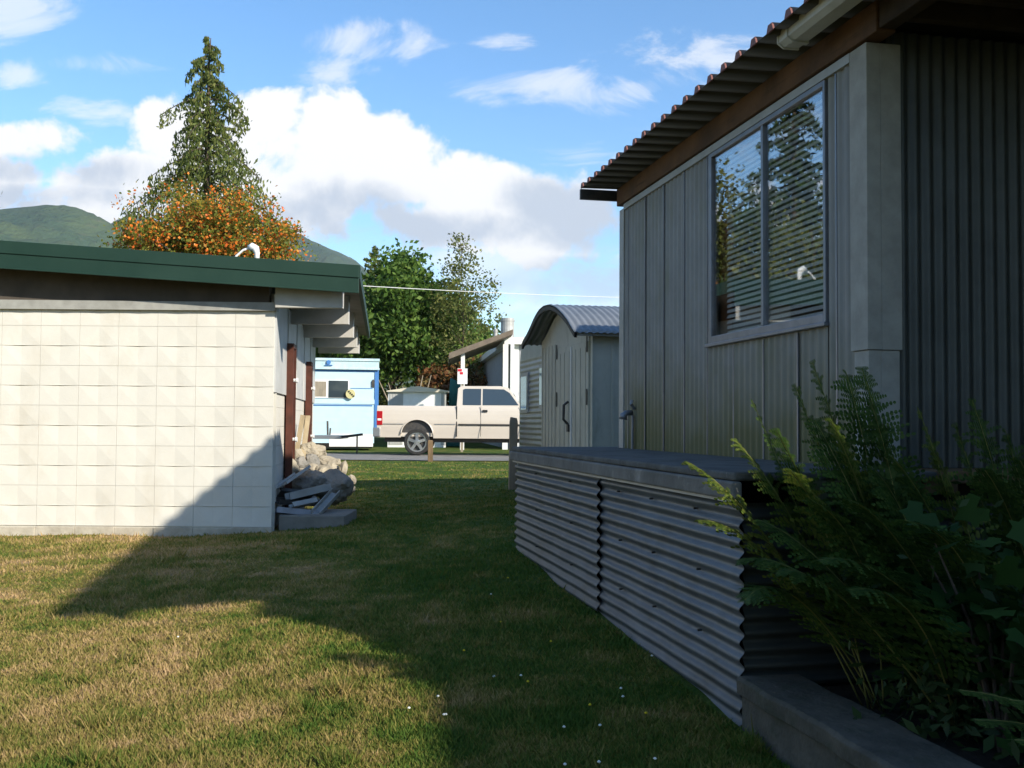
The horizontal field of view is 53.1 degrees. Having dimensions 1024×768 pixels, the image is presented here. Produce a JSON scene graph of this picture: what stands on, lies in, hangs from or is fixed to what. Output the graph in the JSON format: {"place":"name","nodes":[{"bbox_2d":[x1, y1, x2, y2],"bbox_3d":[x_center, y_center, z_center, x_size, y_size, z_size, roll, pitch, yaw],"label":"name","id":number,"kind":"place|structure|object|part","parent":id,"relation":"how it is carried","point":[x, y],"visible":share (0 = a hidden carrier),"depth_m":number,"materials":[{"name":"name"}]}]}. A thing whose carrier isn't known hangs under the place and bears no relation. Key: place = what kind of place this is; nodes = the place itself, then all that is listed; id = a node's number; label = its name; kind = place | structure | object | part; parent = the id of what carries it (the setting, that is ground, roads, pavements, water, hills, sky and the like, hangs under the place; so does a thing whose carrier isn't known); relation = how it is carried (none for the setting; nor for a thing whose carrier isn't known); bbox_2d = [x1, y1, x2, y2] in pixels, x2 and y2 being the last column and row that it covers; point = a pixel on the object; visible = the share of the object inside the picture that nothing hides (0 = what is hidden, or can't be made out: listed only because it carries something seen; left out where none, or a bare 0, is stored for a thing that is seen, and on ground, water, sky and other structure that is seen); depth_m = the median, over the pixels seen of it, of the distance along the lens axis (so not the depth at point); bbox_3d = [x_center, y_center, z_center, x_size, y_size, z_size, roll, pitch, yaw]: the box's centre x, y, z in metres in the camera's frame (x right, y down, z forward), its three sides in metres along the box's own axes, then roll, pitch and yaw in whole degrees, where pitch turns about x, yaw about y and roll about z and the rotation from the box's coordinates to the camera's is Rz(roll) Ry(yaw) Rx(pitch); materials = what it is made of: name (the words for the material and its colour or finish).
{"place":"outdoors","nodes":[
{"label":"outdoors","id":0,"kind":"place"},
{"bbox_2d":[0,205,129,248],"bbox_3d":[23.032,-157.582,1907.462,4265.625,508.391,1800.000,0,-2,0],"label":"hills","id":1,"kind":"structure","parent":0,"point":[60,224],"depth_m":2110.32,"materials":[{"name":"green plant"}]},
{"bbox_2d":[111,216,448,405],"bbox_3d":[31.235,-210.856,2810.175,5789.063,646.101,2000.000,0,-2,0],"label":"hills","id":2,"kind":"structure","parent":0,"point":[325,254],"depth_m":2830.82,"materials":[{"name":"plant"}]},
{"bbox_2d":[295,449,304,458],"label":"rock","id":3,"kind":"object","parent":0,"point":[298,452],"visible":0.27,"depth_m":12.21,"materials":[{"name":"beige stone"}]},
{"bbox_2d":[0,437,792,767],"bbox_3d":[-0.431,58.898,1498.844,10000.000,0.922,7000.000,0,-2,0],"label":"ground","id":4,"kind":"structure","parent":0,"point":[380,445],"depth_m":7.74,"materials":[{"name":"green plant"}]},
{"bbox_2d":[0,240,369,536],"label":"block building","id":5,"kind":"structure","parent":4,"relation":"on","point":[161,393],"depth_m":10.45,"materials":[{"name":"white concrete"}]},
{"bbox_2d":[235,243,259,257],"bbox_3d":[-2.734,-1.340,10.508,0.287,0.220,0.084,0,-2,0],"label":"vent pipe","id":6,"kind":"object","parent":5,"relation":"attached to","point":[253,247],"visible":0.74,"depth_m":10.49,"materials":[{"name":"white paint"}]},
{"bbox_2d":[284,343,298,507],"bbox_3d":[-2.518,0.514,11.769,0.133,1.940,0.379,1,-2,-7],"label":"door","id":7,"kind":"structure","parent":5,"relation":"in","point":[290,439],"depth_m":11.60,"materials":[{"name":"brown wood"}]},
{"bbox_2d":[305,362,314,458],"bbox_3d":[-2.870,0.639,14.576,0.133,1.900,0.298,1,-2,-7],"label":"door","id":8,"kind":"structure","parent":5,"relation":"in","point":[309,365],"depth_m":14.46,"materials":[{"name":"brown wood"}]},
{"bbox_2d":[97,172,318,260],"bbox_3d":[-6.302,-1.310,21.325,4.640,6.176,4.161,0,-2,0],"label":"rowan tree","id":9,"kind":"object","parent":4,"relation":"on","point":[223,235],"visible":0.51,"depth_m":20.39,"materials":[{"name":"orange plant"}]},
{"bbox_2d":[112,36,304,259],"bbox_3d":[-8.763,-3.986,28.892,6.846,12.036,6.487,0,-2,0],"label":"conifer tree","id":10,"kind":"object","parent":4,"relation":"on","point":[207,175],"visible":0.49,"depth_m":28.92,"materials":[{"name":"green plant"}]},
{"bbox_2d":[279,509,356,529],"bbox_3d":[-2.071,1.457,10.997,0.680,0.160,0.850,0,-2,0],"label":"concrete pad","id":11,"kind":"object","parent":4,"relation":"on","point":[333,517],"visible":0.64,"depth_m":10.57,"materials":[{"name":"grey concrete"}]},
{"bbox_2d":[275,497,317,505],"bbox_3d":[-2.330,1.260,10.959,0.166,0.073,0.509,-1,-8,38],"label":"scrap gutter","id":12,"kind":"object","parent":11,"relation":"on","point":[281,500],"visible":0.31,"depth_m":10.84,"materials":[{"name":"metal"}]},
{"bbox_2d":[277,487,312,498],"bbox_3d":[-2.370,1.207,11.099,0.133,0.135,0.449,-1,-11,38],"label":"scrap gutter","id":13,"kind":"object","parent":12,"relation":"on","point":[282,492],"visible":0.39,"depth_m":10.98,"materials":[{"name":"metal"}]},
{"bbox_2d":[276,465,310,488],"bbox_3d":[-2.408,1.023,11.142,0.211,0.123,0.678,0,11,10],"label":"scrap gutter","id":14,"kind":"object","parent":13,"relation":"on","point":[290,478],"visible":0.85,"depth_m":11.13,"materials":[{"name":"metal"}]},
{"bbox_2d":[284,483,331,499],"bbox_3d":[-2.192,1.159,11.012,0.492,0.083,0.136,-11,5,-38],"label":"scrap gutter","id":15,"kind":"object","parent":12,"relation":"on","point":[307,491],"visible":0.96,"depth_m":10.95,"materials":[{"name":"metal"}]},
{"bbox_2d":[275,507,319,513],"bbox_3d":[-2.260,1.350,10.787,0.441,0.083,0.130,8,-5,-20],"label":"scrap gutter","id":16,"kind":"object","parent":11,"relation":"on","point":[282,510],"visible":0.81,"depth_m":10.72,"materials":[{"name":"metal"}]},
{"bbox_2d":[288,497,317,507],"bbox_3d":[-2.210,1.263,10.840,0.094,0.082,0.324,-1,3,39],"label":"scrap gutter","id":17,"kind":"object","parent":16,"relation":"on","point":[304,503],"visible":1,"depth_m":10.81,"materials":[{"name":"metal"}]},
{"bbox_2d":[311,488,339,513],"bbox_3d":[-2.001,1.271,10.997,0.113,0.087,0.551,0,19,14],"label":"scrap gutter","id":18,"kind":"object","parent":11,"relation":"on","point":[325,502],"visible":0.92,"depth_m":11.00,"materials":[{"name":"metal"}]},
{"bbox_2d":[313,421,362,453],"bbox_3d":[-6.297,1.673,32.258,3.194,1.022,1.600,0,-2,0],"label":"utility trailer","id":19,"kind":"object","parent":4,"relation":"on","point":[328,436],"visible":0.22,"depth_m":31.56,"materials":[{"name":"silver metal"}]},
{"bbox_2d":[313,358,379,447],"bbox_3d":[-7.846,0.689,36.658,6.103,3.136,2.515,1,-2,-8],"label":"travel trailer","id":20,"kind":"object","parent":4,"relation":"on","point":[336,408],"visible":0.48,"depth_m":35.82,"materials":[{"name":"blue"}]},
{"bbox_3d":[-6.558,0.174,35.725,1.705,0.630,0.033,1,-2,-8],"label":"window","id":21,"kind":"part","parent":20,"relation":"part of","materials":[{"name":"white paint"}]},
{"bbox_2d":[346,389,354,398],"bbox_3d":[-5.632,0.350,35.756,0.330,0.330,0.111,0,-2,0],"label":"round plate","id":22,"kind":"object","parent":20,"relation":"attached to","point":[350,393],"visible":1,"depth_m":35.71,"materials":[{"name":"yellow plastic"}]},
{"bbox_2d":[315,347,396,404],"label":"broadleaf tree","id":23,"kind":"object","parent":4,"relation":"on","point":[322,355],"visible":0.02,"depth_m":54.33,"materials":[{"name":"green plant"}]},
{"bbox_2d":[362,245,414,438],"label":"broadleaf tree","id":24,"kind":"object","parent":4,"relation":"on","point":[369,271],"visible":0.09,"depth_m":62.15,"materials":[{"name":"green plant"}]},
{"bbox_2d":[330,238,460,389],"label":"broadleaf tree","id":25,"kind":"object","parent":4,"relation":"on","point":[399,323],"visible":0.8,"depth_m":50.27,"materials":[{"name":"green plant"}]},
{"bbox_2d":[379,375,430,400],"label":"bare canes","id":26,"kind":"object","parent":4,"relation":"on","point":[402,386],"visible":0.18,"depth_m":47.19,"materials":[{"name":"brown plant"}]},
{"bbox_2d":[387,386,448,447],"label":"garden shed","id":27,"kind":"structure","parent":4,"relation":"on","point":[417,396],"depth_m":41.09,"materials":[{"name":"white paint"}]},
{"bbox_2d":[389,393,445,444],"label":"wall","id":28,"kind":"structure","parent":27,"relation":"in","point":[395,399],"depth_m":41.02,"materials":[{"name":"white paint"}]},
{"bbox_2d":[428,440,432,461],"bbox_3d":[-2.085,1.730,26.152,0.130,0.599,0.130,1,-2,-6],"label":"wooden post","id":29,"kind":"object","parent":4,"relation":"on","point":[430,450],"visible":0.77,"depth_m":26.09,"materials":[{"name":"brown wood"}]},
{"bbox_2d":[404,278,483,384],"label":"broadleaf tree","id":30,"kind":"object","parent":4,"relation":"on","point":[446,322],"visible":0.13,"depth_m":52.81,"materials":[{"name":"green plant"}]},
{"bbox_2d":[414,355,487,405],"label":"leafy bush","id":31,"kind":"object","parent":4,"relation":"on","point":[442,380],"visible":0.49,"depth_m":49.18,"materials":[{"name":"brown plant"}]},
{"bbox_2d":[446,378,460,446],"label":"tarpaulin stack","id":32,"kind":"object","parent":4,"relation":"on","point":[453,390],"visible":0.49,"depth_m":43.01,"materials":[{"name":"teal fabric"}]},
{"bbox_2d":[457,368,467,451],"bbox_3d":[-1.702,0.896,35.018,0.340,2.853,0.106,0,-2,0],"label":"notice board","id":33,"kind":"object","parent":4,"relation":"on","point":[462,377],"visible":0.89,"depth_m":35.01,"materials":[{"name":"white paint"}]},
{"bbox_2d":[421,232,509,400],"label":"slender tree","id":34,"kind":"object","parent":4,"relation":"on","point":[446,302],"visible":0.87,"depth_m":49.98,"materials":[{"name":"green plant"}]},
{"bbox_2d":[469,313,500,379],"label":"leafy bush","id":35,"kind":"object","parent":4,"relation":"on","point":[485,337],"visible":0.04,"depth_m":65.34,"materials":[{"name":"green plant"}]},
{"bbox_2d":[448,318,523,449],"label":"white house","id":36,"kind":"structure","parent":4,"relation":"on","point":[500,358],"depth_m":39.03,"materials":[{"name":"paint"}]},
{"bbox_2d":[508,417,517,489],"bbox_3d":[0.016,1.054,15.171,0.115,1.127,0.115,1,-2,-6],"label":"wooden post","id":37,"kind":"object","parent":4,"relation":"on","point":[513,439],"visible":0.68,"depth_m":15.12,"materials":[{"name":"grey wood"}]},
{"bbox_2d":[519,345,541,453],"bbox_3d":[2.713,0.508,14.914,5.026,2.170,1.750,1,-2,-12],"label":"camper trailer","id":38,"kind":"object","parent":4,"relation":"on","point":[530,394],"visible":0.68,"depth_m":14.52,"materials":[{"name":"silver metal"}]},
{"bbox_3d":[0.185,0.131,14.847,0.036,0.580,0.480,1,-2,-12],"label":"window","id":39,"kind":"part","parent":38,"relation":"part of","materials":[{"name":"glass"}]},
{"bbox_3d":[0.406,0.032,13.783,0.036,0.600,0.300,1,-2,-12],"label":"window","id":40,"kind":"part","parent":38,"relation":"part of","materials":[{"name":"glass"}]},
{"bbox_2d":[521,304,618,464],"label":"metal shed","id":41,"kind":"structure","parent":4,"relation":"on","point":[580,379],"depth_m":11.18,"materials":[{"name":"paint"}]},
{"bbox_2d":[556,345,571,458],"bbox_3d":[0.599,0.467,11.783,0.035,1.880,0.660,1,-2,-12],"label":"door","id":42,"kind":"structure","parent":41,"relation":"in","point":[563,354],"depth_m":11.83,"materials":[{"name":"paint"}]},
{"bbox_2d":[572,336,589,459],"bbox_3d":[0.736,0.443,11.123,0.035,1.880,0.670,1,-2,-12],"label":"door","id":43,"kind":"structure","parent":41,"relation":"in","point":[580,351],"depth_m":11.08,"materials":[{"name":"paint"}]},
{"bbox_2d":[510,0,1023,725],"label":"mobile home","id":44,"kind":"object","parent":4,"relation":"on","point":[834,188],"visible":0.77,"depth_m":5.01,"materials":[{"name":"grey metal"}]},
{"bbox_2d":[619,400,634,448],"bbox_3d":[0.897,0.344,7.992,0.117,0.444,0.105,1,-2,-12],"label":"faucet","id":45,"kind":"object","parent":44,"relation":"attached to","point":[624,414],"visible":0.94,"depth_m":7.98,"materials":[{"name":"metal"}]},
{"bbox_2d":[704,79,828,347],"bbox_3d":[1.427,-0.880,5.839,0.075,1.242,1.527,1,-2,-12],"label":"window","id":46,"kind":"structure","parent":44,"relation":"in","point":[768,203],"depth_m":5.72,"materials":[{"name":"glass"}]},
{"bbox_2d":[736,674,982,767],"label":"concrete curb","id":47,"kind":"structure","parent":4,"relation":"on","point":[799,721],"depth_m":3.57,"materials":[{"name":"grey concrete"}]},
{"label":"rock","id":48,"kind":"object","parent":4,"relation":"on","visible":0},
{"bbox_2d":[292,459,299,473],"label":"rock","id":49,"kind":"object","parent":48,"relation":"on","point":[295,468],"visible":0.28,"depth_m":11.80,"materials":[{"name":"beige stone"}]},
{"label":"rock","id":50,"kind":"object","parent":48,"relation":"on","visible":0},
{"bbox_2d":[295,456,307,467],"bbox_3d":[-2.486,0.924,12.076,0.158,0.142,0.176,11,12,-32],"label":"rock","id":51,"kind":"object","parent":50,"relation":"on","point":[301,461],"visible":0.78,"depth_m":12.03,"materials":[{"name":"grey stone"}]},
{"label":"rock","id":52,"kind":"object","parent":4,"relation":"on","visible":0},
{"bbox_2d":[317,444,326,456],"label":"rock","id":53,"kind":"object","parent":52,"relation":"on","point":[321,449],"visible":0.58,"depth_m":12.92,"materials":[{"name":"beige stone"}]},
{"bbox_2d":[318,455,335,464],"bbox_3d":[-2.333,0.974,12.774,0.268,0.168,0.215,6,3,-20],"label":"rock","id":54,"kind":"object","parent":52,"relation":"on","point":[324,459],"visible":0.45,"depth_m":12.69,"materials":[{"name":"beige stone"}]},
{"bbox_2d":[327,462,338,468],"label":"rock","id":55,"kind":"object","parent":52,"relation":"on","point":[333,465],"visible":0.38,"depth_m":12.52,"materials":[{"name":"beige stone"}]},
{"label":"rock","id":56,"kind":"object","parent":52,"relation":"on","visible":0},
{"bbox_2d":[295,415,304,448],"bbox_3d":[-2.604,0.703,12.482,0.156,0.659,0.030,0,-2,0],"label":"plank","id":57,"kind":"object","parent":56,"relation":"on","point":[300,430],"visible":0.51,"depth_m":12.47,"materials":[{"name":"brown wood"}]},
{"bbox_2d":[301,415,309,456],"bbox_3d":[-2.605,0.713,12.881,0.061,0.637,0.424,0,-2,-2],"label":"plank","id":58,"kind":"object","parent":56,"relation":"on","point":[306,429],"visible":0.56,"depth_m":12.94,"materials":[{"name":"brown wood"}]},
{"bbox_2d":[300,441,318,455],"bbox_3d":[-2.548,0.820,12.894,0.227,0.198,0.238,1,-2,-22],"label":"rock","id":59,"kind":"object","parent":56,"relation":"on","point":[310,447],"visible":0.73,"depth_m":12.81,"materials":[{"name":"beige stone"}]},
{"bbox_2d":[308,463,317,469],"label":"rock","id":60,"kind":"object","parent":56,"relation":"on","point":[313,466],"visible":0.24,"depth_m":12.29,"materials":[{"name":"beige stone"}]},
{"bbox_2d":[306,453,319,464],"bbox_3d":[-2.429,0.949,12.470,0.183,0.230,0.154,-10,-18,17],"label":"rock","id":61,"kind":"object","parent":60,"relation":"on","point":[312,458],"visible":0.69,"depth_m":12.42,"materials":[{"name":"grey stone"}]},
{"bbox_2d":[315,464,330,472],"bbox_3d":[-2.275,1.050,12.267,0.245,0.139,0.311,-16,23,-15],"label":"rock","id":62,"kind":"object","parent":60,"relation":"on","point":[323,468],"visible":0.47,"depth_m":12.23,"materials":[{"name":"beige stone"}]},
{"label":"rock","id":63,"kind":"object","parent":4,"relation":"on","visible":0},
{"bbox_2d":[292,470,326,489],"bbox_3d":[-2.297,1.113,11.565,0.397,0.287,0.366,-6,8,38],"label":"rock","id":64,"kind":"object","parent":63,"relation":"on","point":[308,479],"visible":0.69,"depth_m":11.46,"materials":[{"name":"grey stone"}]},
{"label":"rock","id":65,"kind":"object","parent":4,"relation":"on","visible":0},
{"bbox_2d":[316,469,353,502],"bbox_3d":[-2.040,1.158,11.765,0.406,0.376,0.488,16,2,31],"label":"rock","id":66,"kind":"object","parent":65,"relation":"on","point":[338,480],"visible":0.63,"depth_m":11.65,"materials":[{"name":"grey stone"}]},
{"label":"rock","id":67,"kind":"object","parent":4,"relation":"on","visible":0},
{"bbox_2d":[349,474,356,484],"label":"rock","id":68,"kind":"object","parent":67,"relation":"on","point":[353,478],"visible":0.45,"depth_m":12.53,"materials":[{"name":"beige stone"}]},
{"bbox_2d":[338,460,347,473],"bbox_3d":[-2.053,1.058,12.470,0.116,0.261,0.101,-10,-22,33],"label":"rock","id":69,"kind":"object","parent":68,"relation":"on","point":[343,467],"visible":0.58,"depth_m":12.44,"materials":[{"name":"beige stone"}]},
{"bbox_2d":[0,0,803,336],"label":"sky","id":70,"kind":"structure","parent":0,"point":[373,122],"materials":[{"name":"blue"}]},
{"bbox_2d":[327,453,508,460],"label":"road","id":71,"kind":"structure","parent":0,"point":[448,457],"depth_m":28.81,"materials":[{"name":"grey asphalt"}]},
{"bbox_2d":[373,386,519,454],"bbox_3d":[-1.161,1.116,31.073,5.997,2.054,2.046,0,-2,0],"label":"pickup truck","id":72,"kind":"object","parent":71,"relation":"on","point":[480,414],"visible":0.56,"depth_m":30.11,"materials":[{"name":"paint"}]},
{"bbox_2d":[367,286,618,297],"bbox_3d":[3.687,-2.878,32.635,0.014,2.916,28.902,-1,-3,30],"label":"overhead cable","id":73,"kind":"object","parent":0,"point":[483,292],"visible":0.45,"depth_m":24.67,"materials":[{"name":"grey plastic"}]},
{"bbox_2d":[823,682,1023,767],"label":"soil","id":74,"kind":"structure","parent":0,"point":[979,757],"depth_m":3.57,"materials":[{"name":"brown soil"}]},
{"bbox_2d":[682,400,908,711],"bbox_3d":[1.060,0.648,3.870,0.699,1.202,0.748,1,-2,-21],"label":"fern","id":75,"kind":"object","parent":74,"relation":"on","point":[808,607],"visible":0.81,"depth_m":3.84,"materials":[{"name":"green plant"}]},
{"bbox_2d":[769,359,942,703],"bbox_3d":[1.381,0.577,4.069,0.704,1.364,0.501,2,-3,-42],"label":"fern","id":76,"kind":"object","parent":74,"relation":"on","point":[867,436],"visible":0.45,"depth_m":4.14,"materials":[{"name":"green plant"}]},
{"bbox_2d":[735,418,984,733],"bbox_3d":[1.257,0.680,3.646,0.843,1.123,0.894,-1,-3,38],"label":"fern","id":77,"kind":"object","parent":74,"relation":"on","point":[912,616],"visible":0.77,"depth_m":3.60,"materials":[{"name":"green plant"}]},
{"bbox_2d":[787,483,1023,760],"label":"shrub","id":78,"kind":"object","parent":74,"relation":"on","point":[968,708],"visible":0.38,"depth_m":3.51,"materials":[{"name":"green plant"}]},
{"bbox_2d":[802,481,1023,742],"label":"shrub","id":79,"kind":"object","parent":74,"relation":"on","point":[984,534],"visible":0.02,"depth_m":3.92,"materials":[{"name":"green plant"}]},
{"bbox_2d":[811,406,1023,690],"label":"fern","id":80,"kind":"object","parent":74,"relation":"on","point":[958,555],"visible":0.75,"depth_m":3.59,"materials":[{"name":"green plant"}]},
{"bbox_2d":[870,574,1001,729],"bbox_3d":[1.502,0.936,3.611,0.529,0.613,0.651,0,-2,0],"label":"lobed leaf shrub","id":81,"kind":"object","parent":74,"relation":"on","point":[890,671],"visible":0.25,"depth_m":3.51,"materials":[{"name":"green plant"}]},
{"bbox_2d":[875,493,1023,755],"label":"lobed leaf shrub","id":82,"kind":"object","parent":74,"relation":"on","point":[1010,574],"visible":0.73,"depth_m":3.42,"materials":[{"name":"green plant"}]},
{"bbox_2d":[945,398,1023,613],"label":"fern","id":83,"kind":"object","parent":74,"relation":"on","point":[990,483],"visible":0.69,"depth_m":3.97,"materials":[{"name":"green plant"}]},
{"bbox_2d":[951,688,1023,745],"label":"fern","id":84,"kind":"object","parent":74,"relation":"on","point":[999,721],"visible":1,"depth_m":2.49,"materials":[{"name":"green plant"}]},
{"bbox_2d":[983,644,1023,767],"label":"shrub","id":85,"kind":"object","parent":74,"relation":"on","point":[988,743],"visible":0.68,"depth_m":3.18,"materials":[{"name":"green plant"}]},
{"bbox_2d":[1004,628,1023,646],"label":"lobed leaf shrub","id":86,"kind":"object","parent":74,"relation":"on","point":[1016,635],"visible":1,"depth_m":3.02,"materials":[{"name":"green plant"}]}
]}

